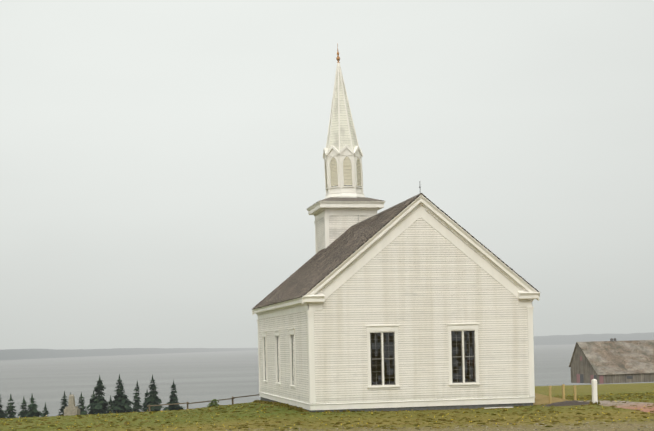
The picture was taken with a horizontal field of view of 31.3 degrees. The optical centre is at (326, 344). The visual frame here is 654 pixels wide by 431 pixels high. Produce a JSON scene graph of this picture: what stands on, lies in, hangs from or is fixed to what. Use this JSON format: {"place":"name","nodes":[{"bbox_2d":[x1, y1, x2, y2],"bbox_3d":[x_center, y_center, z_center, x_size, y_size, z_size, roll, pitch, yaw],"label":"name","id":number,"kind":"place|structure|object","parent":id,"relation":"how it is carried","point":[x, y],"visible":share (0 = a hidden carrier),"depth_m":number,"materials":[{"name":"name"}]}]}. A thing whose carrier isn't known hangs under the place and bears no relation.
{"place":"outdoors","nodes":[
{"label":"outdoors","id":0,"kind":"place"},
{"bbox_2d":[0,348,257,359],"bbox_3d":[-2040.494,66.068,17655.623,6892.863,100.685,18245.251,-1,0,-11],"label":"shore","id":1,"kind":"structure","parent":0,"point":[12,354],"depth_m":13221.87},
{"bbox_2d":[0,344,653,417],"bbox_3d":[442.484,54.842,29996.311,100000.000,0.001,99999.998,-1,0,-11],"label":"sea water","id":2,"kind":"structure","parent":0,"point":[200,376],"depth_m":2712.97,"materials":[{"name":"grey liquid"}]},
{"bbox_2d":[0,383,653,430],"bbox_3d":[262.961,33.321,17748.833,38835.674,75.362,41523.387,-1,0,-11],"label":"terrain","id":3,"kind":"structure","parent":0,"point":[604,389],"depth_m":52.48,"materials":[{"name":"green plant"}]},
{"bbox_2d":[0,396,8,417],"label":"spruce","id":4,"kind":"object","parent":3,"relation":"on","point":[2,414],"visible":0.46,"depth_m":91.92,"materials":[{"name":"green plant"}]},
{"bbox_2d":[3,394,17,417],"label":"spruce","id":5,"kind":"object","parent":3,"relation":"on","point":[9,413],"depth_m":85.83,"materials":[{"name":"green plant"}]},
{"bbox_2d":[17,397,28,417],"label":"spruce","id":6,"kind":"object","parent":3,"relation":"on","point":[22,412],"depth_m":89.60,"materials":[{"name":"green plant"}]},
{"bbox_2d":[24,395,43,416],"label":"spruce","id":7,"kind":"object","parent":3,"relation":"on","point":[33,411],"depth_m":87.81,"materials":[{"name":"green plant"}]},
{"bbox_2d":[42,403,49,416],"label":"spruce","id":8,"kind":"object","parent":3,"relation":"on","point":[45,412],"visible":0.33,"depth_m":83.83,"materials":[{"name":"green plant"}]},
{"bbox_2d":[57,390,68,415],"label":"spruce","id":9,"kind":"object","parent":3,"relation":"on","point":[64,400],"depth_m":91.72,"materials":[{"name":"green plant"}]},
{"bbox_2d":[64,394,79,415],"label":"hill monument","id":10,"kind":"object","parent":3,"relation":"on","point":[71,408],"visible":0.92,"depth_m":67.80,"materials":[{"name":"stone"}]},
{"bbox_2d":[77,393,87,414],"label":"spruce","id":11,"kind":"object","parent":3,"relation":"on","point":[83,407],"depth_m":94.42,"materials":[{"name":"green plant"}]},
{"bbox_2d":[86,375,113,413],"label":"spruce","id":12,"kind":"object","parent":3,"relation":"on","point":[98,404],"depth_m":95.62,"materials":[{"name":"green plant"}]},
{"bbox_2d":[107,395,113,413],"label":"spruce","id":13,"kind":"object","parent":3,"relation":"on","point":[110,403],"depth_m":89.85,"materials":[{"name":"green plant"}]},
{"bbox_2d":[111,374,136,412],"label":"spruce","id":14,"kind":"object","parent":3,"relation":"on","point":[122,405],"depth_m":97.41,"materials":[{"name":"green plant"}]},
{"bbox_2d":[131,381,141,411],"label":"spruce","id":15,"kind":"object","parent":3,"relation":"on","point":[137,406],"depth_m":101.54,"materials":[{"name":"green plant"}]},
{"bbox_2d":[142,391,149,411],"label":"spruce","id":16,"kind":"object","parent":3,"relation":"on","point":[144,405],"depth_m":95.79,"materials":[{"name":"green plant"}]},
{"bbox_2d":[143,374,163,411],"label":"spruce","id":17,"kind":"object","parent":3,"relation":"on","point":[153,399],"depth_m":93.52,"materials":[{"name":"green plant"}]},
{"bbox_2d":[163,380,183,410],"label":"spruce","id":18,"kind":"object","parent":3,"relation":"on","point":[173,397],"depth_m":96.63,"materials":[{"name":"green plant"}]},
{"bbox_2d":[147,394,258,410],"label":"rail fence","id":19,"kind":"object","parent":3,"relation":"on","point":[232,398],"visible":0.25,"depth_m":70.16,"materials":[{"name":"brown wood"}]},
{"bbox_2d":[207,399,218,406],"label":"bush","id":20,"kind":"object","parent":3,"relation":"on","point":[213,402],"depth_m":70.62,"materials":[{"name":"green plant"}]},
{"bbox_2d":[8,391,653,430],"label":"dandelions","id":21,"kind":"object","parent":3,"relation":"on","point":[406,410],"visible":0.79,"depth_m":53.17,"materials":[{"name":"yellow plant"}]},
{"bbox_2d":[252,63,539,409],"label":"white trim","id":22,"kind":"structure","parent":3,"relation":"on","point":[311,301],"depth_m":57.14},
{"bbox_2d":[336,43,339,62],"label":"finial","id":23,"kind":"object","parent":22,"relation":"on","point":[338,58],"visible":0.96,"depth_m":72.99,"materials":[{"name":"gold metal"}]},
{"bbox_2d":[327,69,357,150],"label":"church spire","id":24,"kind":"structure","parent":22,"relation":"on","point":[344,136],"depth_m":72.48,"materials":[{"name":"white wood"}]},
{"bbox_2d":[325,157,361,187],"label":"louvers","id":25,"kind":"object","parent":22,"relation":"attached to","point":[347,174],"visible":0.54,"depth_m":72.07,"materials":[{"name":"beige wood"}]},
{"bbox_2d":[326,156,360,186],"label":"belfry louvre backing","id":26,"kind":"object","parent":22,"relation":"attached to","point":[343,169],"visible":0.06,"depth_m":72.05,"materials":[{"name":"beige wood"}]},
{"bbox_2d":[320,197,383,200],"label":"tower roof","id":27,"kind":"structure","parent":22,"relation":"on","point":[349,199],"depth_m":71.39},
{"bbox_2d":[261,397,532,411],"bbox_3d":[3.053,3.400,65.005,11.160,0.750,16.960,-1,0,-11],"label":"foundation","id":28,"kind":"object","parent":3,"relation":"on","point":[441,407],"depth_m":56.86,"materials":[{"name":"grey concrete"}]},
{"bbox_2d":[259,215,528,403],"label":"church clapboards","id":29,"kind":"object","parent":28,"relation":"on","point":[379,280],"visible":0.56,"depth_m":56.74,"materials":[{"name":"white wood"}]},
{"bbox_2d":[252,193,421,309],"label":"church roof","id":30,"kind":"structure","parent":29,"relation":"on","point":[311,273],"depth_m":62.09,"materials":[{"name":"grey wood"}]},
{"bbox_2d":[350,193,424,227],"bbox_3d":[2.807,-7.225,65.005,0.320,0.156,17.624,-1,0,-11],"label":"ridge cap","id":31,"kind":"object","parent":30,"relation":"on","point":[387,209],"visible":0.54,"depth_m":62.11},
{"bbox_2d":[264,331,494,384],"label":"window panes","id":32,"kind":"structure","parent":29,"relation":"in","point":[389,377],"depth_m":57.01,"materials":[{"name":"black glass"}]},
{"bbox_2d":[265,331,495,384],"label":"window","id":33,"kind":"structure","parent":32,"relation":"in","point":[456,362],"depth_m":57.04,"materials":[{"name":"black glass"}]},
{"bbox_2d":[400,194,538,294],"bbox_3d":[5.793,-4.895,65.599,7.729,0.090,17.600,39,-7,-9],"label":"roof edge","id":34,"kind":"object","parent":29,"relation":"on","point":[476,240],"depth_m":57.07,"materials":[{"name":"grey wood"}]},
{"bbox_2d":[195,419,653,430],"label":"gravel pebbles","id":35,"kind":"object","parent":3,"relation":"on","point":[501,426],"visible":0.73,"depth_m":42.13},
{"bbox_2d":[549,384,576,403],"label":"ramp posts","id":36,"kind":"object","parent":3,"relation":"on","point":[563,394],"visible":0.5,"depth_m":58.37,"materials":[{"name":"beige wood"}]},
{"bbox_2d":[542,400,589,406],"bbox_3d":[11.790,2.845,57.084,3.000,0.248,1.600,-1,0,-11],"label":"gravel patch","id":37,"kind":"object","parent":3,"relation":"on","point":[569,403],"visible":0.65,"depth_m":56.61,"materials":[{"name":"grey gravel"}]},
{"bbox_2d":[591,379,597,403],"bbox_3d":[12.949,2.409,56.556,0.224,1.520,0.224,-1,0,-11],"label":"white bollard","id":38,"kind":"object","parent":3,"relation":"on","point":[594,391],"visible":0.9,"depth_m":56.46,"materials":[{"name":"white wood"}]},
{"bbox_2d":[571,344,653,383],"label":"barn walls","id":39,"kind":"structure","parent":3,"relation":"on","point":[584,367],"depth_m":271.01,"materials":[{"name":"wood"}]},
{"bbox_2d":[580,374,632,382],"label":"barn openings","id":40,"kind":"object","parent":39,"relation":"in","point":[595,377],"visible":0.81,"depth_m":272.49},
{"bbox_2d":[569,340,653,374],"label":"barn roof","id":41,"kind":"structure","parent":39,"relation":"on","point":[619,357],"depth_m":273.41,"materials":[{"name":"grey wood"}]},
{"bbox_2d":[0,0,653,349],"label":"sky","id":42,"kind":"structure","parent":0,"point":[162,161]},
{"bbox_2d":[533,394,564,404],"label":"dry grass","id":43,"kind":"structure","parent":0,"point":[541,399],"depth_m":58.18,"materials":[{"name":"beige plant"}]},
{"bbox_2d":[576,356,603,383],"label":"barn doors","id":44,"kind":"structure","parent":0,"point":[592,378],"depth_m":269.16,"materials":[{"name":"red wood"}]},
{"bbox_2d":[533,332,653,344],"bbox_3d":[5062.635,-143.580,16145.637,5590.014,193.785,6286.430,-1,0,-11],"label":"shore","id":45,"kind":"structure","parent":0,"point":[556,340],"depth_m":15461.14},
{"bbox_2d":[579,400,653,412],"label":"gravel path","id":46,"kind":"structure","parent":0,"point":[627,404],"depth_m":54.74,"materials":[{"name":"beige gravel"}]}
]}

